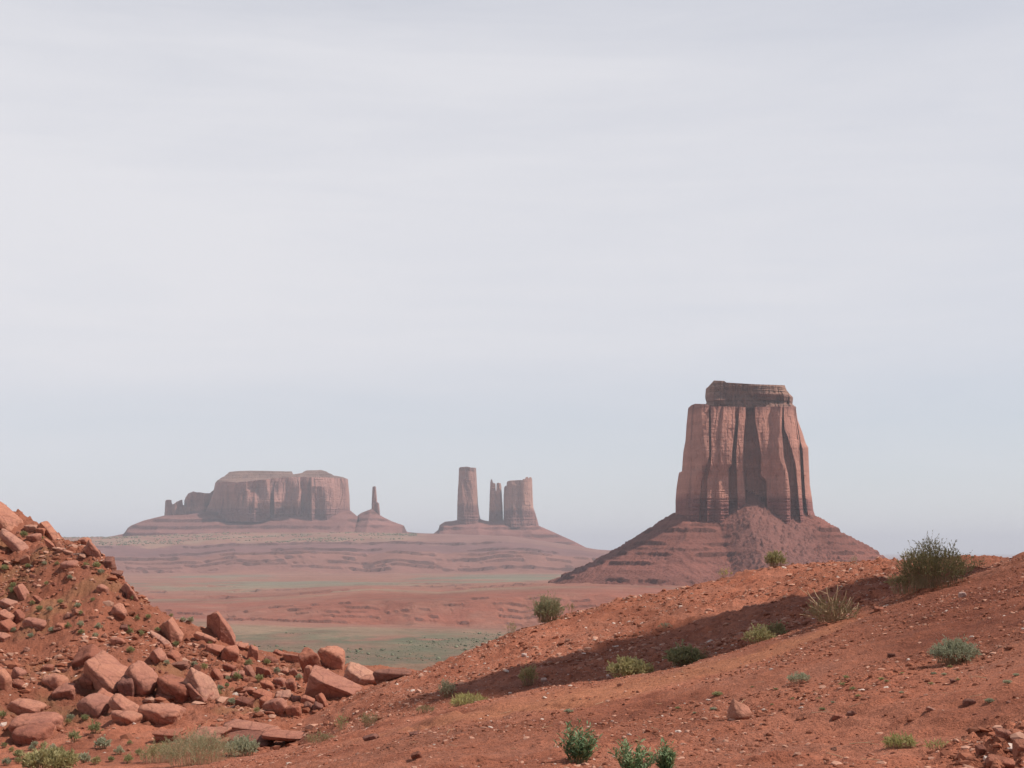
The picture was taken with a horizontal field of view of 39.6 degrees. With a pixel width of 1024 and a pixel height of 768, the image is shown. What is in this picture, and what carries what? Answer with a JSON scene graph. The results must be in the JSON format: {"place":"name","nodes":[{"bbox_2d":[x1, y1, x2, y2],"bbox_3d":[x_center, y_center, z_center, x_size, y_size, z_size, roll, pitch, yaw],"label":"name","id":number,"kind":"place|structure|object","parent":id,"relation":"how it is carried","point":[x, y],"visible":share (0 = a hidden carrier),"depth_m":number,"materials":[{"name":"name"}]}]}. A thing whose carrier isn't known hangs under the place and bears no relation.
{"place":"outdoors","nodes":[
{"label":"outdoors","id":0,"kind":"place"},
{"bbox_2d":[0,505,1023,767],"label":"ground","id":1,"kind":"structure","parent":0,"point":[942,721],"depth_m":20.79,"materials":[{"name":"soil"}]},
{"bbox_2d":[0,666,11,691],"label":"boulder","id":2,"kind":"object","parent":1,"relation":"on","point":[5,681],"visible":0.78,"depth_m":45.36,"materials":[{"name":"stone"}]},
{"bbox_2d":[0,609,14,620],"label":"boulder","id":3,"kind":"object","parent":1,"relation":"on","point":[5,614],"visible":0.65,"depth_m":54.44,"materials":[{"name":"red stone"}]},
{"bbox_2d":[0,619,16,632],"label":"boulder","id":4,"kind":"object","parent":1,"relation":"on","point":[6,625],"visible":0.8,"depth_m":53.46,"materials":[{"name":"red stone"}]},
{"bbox_2d":[0,598,17,608],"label":"boulder","id":5,"kind":"object","parent":1,"relation":"on","point":[6,602],"visible":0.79,"depth_m":55.77,"materials":[{"name":"stone"}]},
{"bbox_2d":[0,501,22,531],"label":"boulder","id":6,"kind":"object","parent":1,"relation":"on","point":[10,519],"visible":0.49,"depth_m":63.74,"materials":[{"name":"red stone"}]},
{"bbox_2d":[0,528,28,551],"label":"boulder","id":7,"kind":"object","parent":1,"relation":"on","point":[12,542],"visible":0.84,"depth_m":61.06,"materials":[{"name":"stone"}]},
{"bbox_2d":[11,667,26,678],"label":"boulder","id":8,"kind":"object","parent":1,"relation":"on","point":[17,672],"visible":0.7,"depth_m":47.36,"materials":[{"name":"red stone"}]},
{"bbox_2d":[13,609,24,623],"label":"boulder","id":9,"kind":"object","parent":1,"relation":"on","point":[19,614],"visible":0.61,"depth_m":54.68,"materials":[{"name":"red stone"}]},
{"bbox_2d":[13,584,29,599],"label":"boulder","id":10,"kind":"object","parent":1,"relation":"on","point":[21,591],"visible":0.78,"depth_m":56.76,"materials":[{"name":"red stone"}]},
{"bbox_2d":[6,698,46,715],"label":"boulder","id":11,"kind":"object","parent":1,"relation":"on","point":[18,706],"visible":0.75,"depth_m":42.06,"materials":[{"name":"red stone"}]},
{"bbox_2d":[12,722,54,745],"bbox_3d":[-13.635,9.990,40.206,1.058,0.743,1.146,-2,-7,15],"label":"boulder","id":12,"kind":"object","parent":1,"relation":"on","point":[27,734],"visible":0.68,"depth_m":39.90,"materials":[{"name":"red stone"}]},
{"bbox_2d":[22,617,46,630],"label":"boulder","id":13,"kind":"object","parent":1,"relation":"on","point":[40,624],"visible":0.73,"depth_m":53.36,"materials":[{"name":"red stone"}]},
{"bbox_2d":[9,711,63,733],"bbox_3d":[-13.811,10.088,41.277,1.399,0.998,1.722,0,-7,0],"label":"boulder","id":14,"kind":"object","parent":1,"relation":"on","point":[55,719],"visible":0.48,"depth_m":41.13,"materials":[{"name":"red stone"}]},
{"bbox_2d":[19,740,80,767],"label":"shrub","id":15,"kind":"object","parent":1,"relation":"on","point":[58,757],"visible":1,"depth_m":33.71,"materials":[{"name":"green plant"}]},
{"bbox_2d":[38,521,61,540],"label":"boulder","id":16,"kind":"object","parent":1,"relation":"on","point":[51,533],"visible":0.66,"depth_m":63.47,"materials":[{"name":"red stone"}]},
{"bbox_2d":[41,673,69,689],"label":"boulder","id":17,"kind":"object","parent":1,"relation":"on","point":[53,681],"visible":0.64,"depth_m":46.36,"materials":[{"name":"red stone"}]},
{"bbox_2d":[51,683,79,699],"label":"boulder","id":18,"kind":"object","parent":1,"relation":"on","point":[68,690],"visible":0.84,"depth_m":45.79,"materials":[{"name":"red stone"}]},
{"bbox_2d":[60,560,78,569],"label":"boulder","id":19,"kind":"object","parent":1,"relation":"on","point":[69,563],"visible":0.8,"depth_m":58.15,"materials":[{"name":"red stone"}]},
{"bbox_2d":[71,644,101,667],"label":"boulder","id":20,"kind":"object","parent":1,"relation":"on","point":[84,654],"visible":0.51,"depth_m":48.57,"materials":[{"name":"red stone"}]},
{"bbox_2d":[79,673,93,689],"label":"boulder","id":21,"kind":"object","parent":1,"relation":"on","point":[85,680],"visible":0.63,"depth_m":46.51,"materials":[{"name":"red stone"}]},
{"bbox_2d":[84,540,100,557],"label":"boulder","id":22,"kind":"object","parent":1,"relation":"on","point":[90,548],"visible":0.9,"depth_m":58.82,"materials":[{"name":"red stone"}]},
{"bbox_2d":[77,693,112,717],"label":"boulder","id":23,"kind":"object","parent":1,"relation":"on","point":[96,705],"visible":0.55,"depth_m":42.92,"materials":[{"name":"red stone"}]},
{"bbox_2d":[93,734,111,748],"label":"shrub","id":24,"kind":"object","parent":1,"relation":"on","point":[100,741],"visible":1,"depth_m":37.86,"materials":[{"name":"green plant"}]},
{"bbox_2d":[83,650,127,693],"bbox_3d":[-13.421,9.758,46.802,1.864,1.865,1.885,-1,-7,10],"label":"boulder","id":25,"kind":"object","parent":1,"relation":"on","point":[104,669],"visible":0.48,"depth_m":46.35,"materials":[{"name":"red stone"}]},
{"bbox_2d":[103,556,116,570],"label":"boulder","id":26,"kind":"object","parent":1,"relation":"on","point":[108,561],"visible":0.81,"depth_m":58.57,"materials":[{"name":"brown stone"}]},
{"bbox_2d":[110,603,126,619],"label":"boulder","id":27,"kind":"object","parent":1,"relation":"on","point":[119,610],"visible":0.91,"depth_m":54.10,"materials":[{"name":"red stone"}]},
{"bbox_2d":[108,693,139,711],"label":"boulder","id":28,"kind":"object","parent":1,"relation":"on","point":[118,701],"visible":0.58,"depth_m":42.66,"materials":[{"name":"red stone"}]},
{"bbox_2d":[117,675,134,696],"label":"boulder","id":29,"kind":"object","parent":1,"relation":"on","point":[125,685],"visible":0.73,"depth_m":45.38,"materials":[{"name":"brown stone"}]},
{"bbox_2d":[111,710,144,724],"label":"boulder","id":30,"kind":"object","parent":1,"relation":"on","point":[124,717],"visible":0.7,"depth_m":41.13,"materials":[{"name":"stone"}]},
{"bbox_2d":[121,583,138,601],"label":"boulder","id":31,"kind":"object","parent":1,"relation":"on","point":[126,588],"visible":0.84,"depth_m":56.22,"materials":[{"name":"red stone"}]},
{"bbox_2d":[124,660,157,695],"bbox_3d":[-12.084,9.704,46.172,1.220,1.399,1.385,0,-7,0],"label":"boulder","id":32,"kind":"object","parent":1,"relation":"on","point":[143,675],"visible":0.81,"depth_m":45.77,"materials":[{"name":"red stone"}]},
{"bbox_2d":[149,647,167,663],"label":"boulder","id":33,"kind":"object","parent":1,"relation":"on","point":[157,655],"visible":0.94,"depth_m":49.94,"materials":[{"name":"red stone"}]},
{"bbox_2d":[139,737,179,762],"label":"shrub","id":34,"kind":"object","parent":1,"relation":"on","point":[150,751],"visible":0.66,"depth_m":34.46,"materials":[{"name":"green plant"}]},
{"bbox_2d":[150,630,172,648],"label":"boulder","id":35,"kind":"object","parent":1,"relation":"on","point":[161,640],"visible":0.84,"depth_m":53.62,"materials":[{"name":"stone"}]},
{"bbox_2d":[138,703,185,723],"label":"boulder","id":36,"kind":"object","parent":1,"relation":"on","point":[163,713],"visible":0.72,"depth_m":41.61,"materials":[{"name":"red stone"}]},
{"bbox_2d":[0,513,333,758],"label":"rubble","id":37,"kind":"object","parent":1,"relation":"on","point":[34,678],"visible":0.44,"depth_m":50.41,"materials":[{"name":"stone"}]},
{"bbox_2d":[152,727,186,742],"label":"boulder","id":38,"kind":"object","parent":1,"relation":"on","point":[161,735],"visible":0.56,"depth_m":38.55,"materials":[{"name":"red stone"}]},
{"bbox_2d":[159,617,183,642],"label":"boulder","id":39,"kind":"object","parent":1,"relation":"on","point":[171,630],"visible":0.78,"depth_m":54.15,"materials":[{"name":"red stone"}]},
{"bbox_2d":[156,674,189,703],"bbox_3d":[-10.897,10.011,45.849,1.386,1.226,1.270,-2,-7,15],"label":"boulder","id":40,"kind":"object","parent":1,"relation":"on","point":[174,686],"visible":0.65,"depth_m":45.39,"materials":[{"name":"red stone"}]},
{"bbox_2d":[166,649,181,661],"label":"boulder","id":41,"kind":"object","parent":1,"relation":"on","point":[175,655],"visible":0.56,"depth_m":50.85,"materials":[{"name":"red stone"}]},
{"bbox_2d":[171,661,189,669],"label":"boulder","id":42,"kind":"object","parent":1,"relation":"on","point":[182,665],"visible":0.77,"depth_m":50.01,"materials":[{"name":"brown stone"}]},
{"bbox_2d":[156,722,242,766],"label":"shrub","id":43,"kind":"object","parent":1,"relation":"on","point":[203,746],"visible":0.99,"depth_m":30.87,"materials":[{"name":"green plant"}]},
{"bbox_2d":[186,683,213,701],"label":"boulder","id":44,"kind":"object","parent":1,"relation":"on","point":[193,693],"visible":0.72,"depth_m":45.38,"materials":[{"name":"red stone"}]},
{"bbox_2d":[183,667,219,699],"bbox_3d":[-10.070,9.841,45.989,0.943,1.412,1.206,-2,-7,17],"label":"boulder","id":45,"kind":"object","parent":1,"relation":"on","point":[203,684],"visible":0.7,"depth_m":45.67,"materials":[{"name":"stone"}]},
{"bbox_2d":[193,631,216,643],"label":"boulder","id":46,"kind":"object","parent":1,"relation":"on","point":[197,635],"visible":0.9,"depth_m":54.65,"materials":[{"name":"red stone"}]},
{"bbox_2d":[185,726,231,747],"bbox_3d":[-8.170,9.640,38.334,1.184,0.779,1.004,-2,-7,19],"label":"boulder","id":47,"kind":"object","parent":1,"relation":"on","point":[223,730],"visible":0.25,"depth_m":38.30,"materials":[{"name":"red stone"}]},
{"bbox_2d":[206,643,224,656],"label":"boulder","id":48,"kind":"object","parent":1,"relation":"on","point":[215,649],"visible":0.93,"depth_m":53.64,"materials":[{"name":"red stone"}]},
{"bbox_2d":[207,611,235,645],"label":"boulder","id":49,"kind":"object","parent":1,"relation":"on","point":[219,626],"visible":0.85,"depth_m":56.04,"materials":[{"name":"red stone"}]},
{"bbox_2d":[220,645,238,661],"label":"boulder","id":50,"kind":"object","parent":1,"relation":"on","point":[229,653],"visible":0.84,"depth_m":53.44,"materials":[{"name":"red stone"}]},
{"bbox_2d":[224,734,259,756],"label":"shrub","id":51,"kind":"object","parent":1,"relation":"on","point":[246,745],"visible":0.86,"depth_m":36.24,"materials":[{"name":"green plant"}]},
{"bbox_2d":[235,696,254,707],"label":"boulder","id":52,"kind":"object","parent":1,"relation":"on","point":[242,701],"visible":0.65,"depth_m":44.42,"materials":[{"name":"brown stone"}]},
{"bbox_2d":[222,719,280,731],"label":"boulder","id":53,"kind":"object","parent":1,"relation":"on","point":[237,724],"visible":0.38,"depth_m":39.83,"materials":[{"name":"red stone"}]},
{"bbox_2d":[229,730,274,746],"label":"boulder","id":54,"kind":"object","parent":1,"relation":"on","point":[257,735],"visible":0.23,"depth_m":38.78,"materials":[{"name":"brown stone"}]},
{"bbox_2d":[247,644,258,660],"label":"boulder","id":55,"kind":"object","parent":1,"relation":"on","point":[253,652],"visible":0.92,"depth_m":54.71,"materials":[{"name":"red stone"}]},
{"bbox_2d":[252,688,271,699],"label":"boulder","id":56,"kind":"object","parent":1,"relation":"on","point":[259,693],"visible":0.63,"depth_m":46.12,"materials":[{"name":"red stone"}]},
{"bbox_2d":[262,698,287,713],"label":"boulder","id":57,"kind":"object","parent":1,"relation":"on","point":[275,705],"visible":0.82,"depth_m":41.50,"materials":[{"name":"red stone"}]},
{"bbox_2d":[261,729,304,741],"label":"boulder","id":58,"kind":"object","parent":1,"relation":"on","point":[281,735],"visible":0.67,"depth_m":38.37,"materials":[{"name":"red stone"}]},
{"bbox_2d":[275,689,292,698],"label":"boulder","id":59,"kind":"object","parent":1,"relation":"on","point":[287,694],"visible":0.58,"depth_m":46.32,"materials":[{"name":"stone"}]},
{"bbox_2d":[285,678,296,691],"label":"boulder","id":60,"kind":"object","parent":1,"relation":"on","point":[290,684],"visible":0.83,"depth_m":47.41,"materials":[{"name":"red stone"}]},
{"bbox_2d":[283,653,298,662],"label":"boulder","id":61,"kind":"object","parent":1,"relation":"on","point":[293,658],"visible":0.66,"depth_m":56.41,"materials":[{"name":"red stone"}]},
{"bbox_2d":[285,704,301,716],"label":"boulder","id":62,"kind":"object","parent":1,"relation":"on","point":[293,710],"visible":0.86,"depth_m":41.38,"materials":[{"name":"red stone"}]},
{"bbox_2d":[298,647,320,672],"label":"boulder","id":63,"kind":"object","parent":1,"relation":"on","point":[307,656],"visible":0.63,"depth_m":52.96,"materials":[{"name":"red stone"}]},
{"bbox_2d":[304,730,334,743],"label":"grass clump","id":64,"kind":"object","parent":1,"relation":"on","point":[323,736],"visible":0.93,"depth_m":23.80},
{"bbox_2d":[318,646,344,669],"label":"boulder","id":65,"kind":"object","parent":1,"relation":"on","point":[333,657],"visible":0.78,"depth_m":57.67,"materials":[{"name":"red stone"}]},
{"bbox_2d":[304,665,361,700],"bbox_3d":[-5.840,9.994,46.109,1.898,1.682,1.380,0,-7,0],"label":"boulder","id":66,"kind":"object","parent":1,"relation":"on","point":[328,684],"visible":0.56,"depth_m":45.78,"materials":[{"name":"red stone"}]},
{"bbox_2d":[344,661,372,683],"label":"boulder","id":67,"kind":"object","parent":1,"relation":"on","point":[355,672],"visible":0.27,"depth_m":52.19,"materials":[{"name":"stone"}]},
{"bbox_2d":[359,674,376,685],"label":"boulder","id":68,"kind":"object","parent":1,"relation":"on","point":[367,679],"visible":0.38,"depth_m":51.02,"materials":[{"name":"red stone"}]},
{"bbox_2d":[358,711,380,726],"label":"shrub","id":69,"kind":"object","parent":1,"relation":"on","point":[366,718],"visible":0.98,"depth_m":31.11,"materials":[{"name":"green plant"}]},
{"bbox_2d":[373,668,411,682],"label":"boulder","id":70,"kind":"object","parent":1,"relation":"on","point":[389,674],"visible":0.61,"depth_m":41.42,"materials":[{"name":"brown stone"}]},
{"bbox_2d":[436,678,458,697],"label":"shrub","id":71,"kind":"object","parent":1,"relation":"on","point":[446,687],"visible":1,"depth_m":32.94,"materials":[{"name":"green plant"}]},
{"bbox_2d":[448,690,488,707],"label":"grass clump","id":72,"kind":"object","parent":1,"relation":"on","point":[459,700],"visible":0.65,"depth_m":24.93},
{"bbox_2d":[517,661,538,685],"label":"shrub","id":73,"kind":"object","parent":1,"relation":"on","point":[530,671],"visible":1,"depth_m":31.94,"materials":[{"name":"green plant"}]},
{"bbox_2d":[527,590,565,622],"bbox_3d":[1.072,6.861,43.910,1.215,1.003,1.227,-6,-9,40],"label":"shrub","id":74,"kind":"object","parent":1,"relation":"on","point":[543,609],"visible":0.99,"depth_m":43.72,"materials":[{"name":"green plant"}]},
{"bbox_2d":[554,719,602,763],"bbox_3d":[0.483,2.491,9.905,0.310,0.328,0.310,5,-8,-38],"label":"shrub","id":75,"kind":"object","parent":1,"relation":"on","point":[580,748],"visible":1,"depth_m":9.86,"materials":[{"name":"green plant"}]},
{"bbox_2d":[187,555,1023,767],"bbox_3d":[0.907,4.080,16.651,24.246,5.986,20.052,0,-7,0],"label":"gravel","id":76,"kind":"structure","parent":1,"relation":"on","point":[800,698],"depth_m":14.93,"materials":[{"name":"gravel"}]},
{"bbox_2d":[606,654,653,676],"bbox_3d":[2.449,5.895,29.566,1.047,0.554,1.078,0,-7,0],"label":"shrub","id":77,"kind":"object","parent":1,"relation":"on","point":[628,665],"visible":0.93,"depth_m":29.36,"materials":[{"name":"green plant"}]},
{"bbox_2d":[608,735,659,767],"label":"shrub","id":78,"kind":"object","parent":1,"relation":"on","point":[628,761],"visible":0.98,"depth_m":8.52,"materials":[{"name":"green plant"}]},
{"bbox_2d":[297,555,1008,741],"bbox_3d":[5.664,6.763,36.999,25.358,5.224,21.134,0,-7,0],"label":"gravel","id":79,"kind":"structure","parent":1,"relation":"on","point":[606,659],"depth_m":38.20,"materials":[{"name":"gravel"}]},
{"bbox_2d":[654,737,677,767],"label":"weed","id":80,"kind":"object","parent":1,"relation":"on","point":[666,758],"visible":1,"depth_m":8.30,"materials":[{"name":"green plant"}]},
{"bbox_2d":[662,639,705,666],"bbox_3d":[3.666,5.707,30.105,0.987,0.604,0.985,-3,-7,21],"label":"shrub","id":81,"kind":"object","parent":1,"relation":"on","point":[684,656],"visible":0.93,"depth_m":29.95,"materials":[{"name":"green plant"}]},
{"bbox_2d":[727,699,751,719],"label":"rock","id":82,"kind":"object","parent":1,"relation":"on","point":[737,710],"visible":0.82,"depth_m":13.08,"materials":[{"name":"stone"}]},
{"bbox_2d":[741,623,776,644],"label":"shrub","id":83,"kind":"object","parent":1,"relation":"on","point":[758,634],"visible":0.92,"depth_m":24.59,"materials":[{"name":"green plant"}]},
{"bbox_2d":[762,620,788,636],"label":"shrub","id":84,"kind":"object","parent":1,"relation":"on","point":[778,628],"visible":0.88,"depth_m":29.54,"materials":[{"name":"green plant"}]},
{"bbox_2d":[764,549,787,566],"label":"shrub","id":85,"kind":"object","parent":1,"relation":"on","point":[775,558],"visible":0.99,"depth_m":45.64,"materials":[{"name":"green plant"}]},
{"bbox_2d":[786,671,810,682],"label":"shrub","id":86,"kind":"object","parent":1,"relation":"on","point":[802,676],"visible":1,"depth_m":15.36,"materials":[{"name":"green plant"}]},
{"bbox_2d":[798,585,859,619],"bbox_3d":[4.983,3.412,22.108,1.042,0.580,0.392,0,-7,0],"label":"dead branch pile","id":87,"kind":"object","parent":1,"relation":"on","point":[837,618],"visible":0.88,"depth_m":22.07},
{"bbox_2d":[801,585,861,621],"bbox_3d":[4.991,3.404,22.111,0.874,0.579,0.852,-4,-8,34],"label":"shrub","id":88,"kind":"object","parent":1,"relation":"on","point":[812,610],"visible":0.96,"depth_m":22.02,"materials":[{"name":"green plant"}]},
{"bbox_2d":[881,730,918,748],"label":"grass clump","id":89,"kind":"object","parent":1,"relation":"on","point":[894,740],"visible":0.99,"depth_m":9.58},
{"bbox_2d":[884,569,929,593],"bbox_3d":[6.502,3.226,23.408,0.777,0.455,0.759,-2,-7,14],"label":"shrub","id":90,"kind":"object","parent":1,"relation":"on","point":[897,580],"visible":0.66,"depth_m":23.36,"materials":[{"name":"green plant"}]},
{"bbox_2d":[892,530,978,588],"bbox_3d":[6.767,2.810,22.895,1.322,0.943,1.459,0,-7,0],"label":"shrub","id":91,"kind":"object","parent":1,"relation":"on","point":[929,564],"visible":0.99,"depth_m":22.66,"materials":[{"name":"green plant"}]},
{"bbox_2d":[923,737,951,749],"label":"grass clump","id":92,"kind":"object","parent":1,"relation":"on","point":[940,744],"visible":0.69,"depth_m":9.15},
{"bbox_2d":[926,634,981,663],"bbox_3d":[4.420,2.643,14.237,0.538,0.303,0.520,0,-7,0],"label":"shrub","id":93,"kind":"object","parent":1,"relation":"on","point":[949,651],"visible":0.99,"depth_m":14.17,"materials":[{"name":"green plant"}]},
{"bbox_2d":[924,713,1023,767],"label":"rubble","id":94,"kind":"object","parent":1,"relation":"on","point":[968,758],"visible":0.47,"depth_m":8.53,"materials":[{"name":"stone"}]},
{"bbox_2d":[984,754,1014,767],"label":"rock","id":95,"kind":"object","parent":1,"relation":"on","point":[1007,762],"visible":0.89,"depth_m":7.53,"materials":[{"name":"red stone"}]},
{"bbox_2d":[995,728,1010,739],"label":"rock","id":96,"kind":"object","parent":1,"relation":"on","point":[1002,733],"visible":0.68,"depth_m":8.55,"materials":[{"name":"red stone"}]},
{"bbox_2d":[1012,739,1023,759],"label":"rock","id":97,"kind":"object","parent":1,"relation":"on","point":[1017,745],"visible":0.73,"depth_m":7.84,"materials":[{"name":"red stone"}]},
{"bbox_2d":[0,0,1023,553],"label":"sky","id":98,"kind":"structure","parent":0,"point":[395,247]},
{"bbox_2d":[434,519,610,550],"bbox_3d":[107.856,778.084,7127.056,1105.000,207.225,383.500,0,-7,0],"label":"ridge","id":99,"kind":"structure","parent":0,"point":[484,527],"depth_m":7119.22,"materials":[{"name":"stone"}]},
{"bbox_2d":[457,467,479,524],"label":"rock tower","id":100,"kind":"structure","parent":99,"relation":"on","point":[467,508],"depth_m":7191.17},
{"bbox_2d":[489,479,502,521],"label":"rock pillar","id":101,"kind":"object","parent":99,"relation":"on","point":[495,509],"visible":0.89,"depth_m":7221.49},
{"bbox_2d":[503,477,538,527],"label":"rock block","id":102,"kind":"object","parent":99,"relation":"on","point":[519,511],"visible":0.99,"depth_m":7181.59,"materials":[{"name":"stone"}]},
{"bbox_2d":[64,532,1016,670],"bbox_3d":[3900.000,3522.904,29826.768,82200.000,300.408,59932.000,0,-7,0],"label":"valley floor","id":103,"kind":"structure","parent":0,"point":[368,593],"depth_m":2656.69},
{"bbox_2d":[110,470,358,536],"bbox_3d":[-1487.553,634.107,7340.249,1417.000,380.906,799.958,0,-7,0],"label":"mesa","id":104,"kind":"structure","parent":103,"relation":"on","point":[276,501],"depth_m":7138.85,"materials":[{"name":"stone"}]},
{"bbox_2d":[63,532,510,660],"bbox_3d":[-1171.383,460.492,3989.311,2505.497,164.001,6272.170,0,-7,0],"label":"scrub","id":105,"kind":"object","parent":103,"relation":"on","point":[357,650],"visible":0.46,"depth_m":6086.53,"materials":[{"name":"plant"}]},
{"bbox_2d":[354,486,430,533],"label":"rock spire","id":106,"kind":"object","parent":103,"relation":"on","point":[373,520],"visible":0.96,"depth_m":7275.54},
{"bbox_2d":[548,380,885,585],"bbox_3d":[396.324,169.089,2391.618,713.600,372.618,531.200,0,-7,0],"label":"sandstone butte","id":107,"kind":"object","parent":103,"relation":"on","point":[743,497],"visible":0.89,"depth_m":2382.80,"materials":[{"name":"stone"}]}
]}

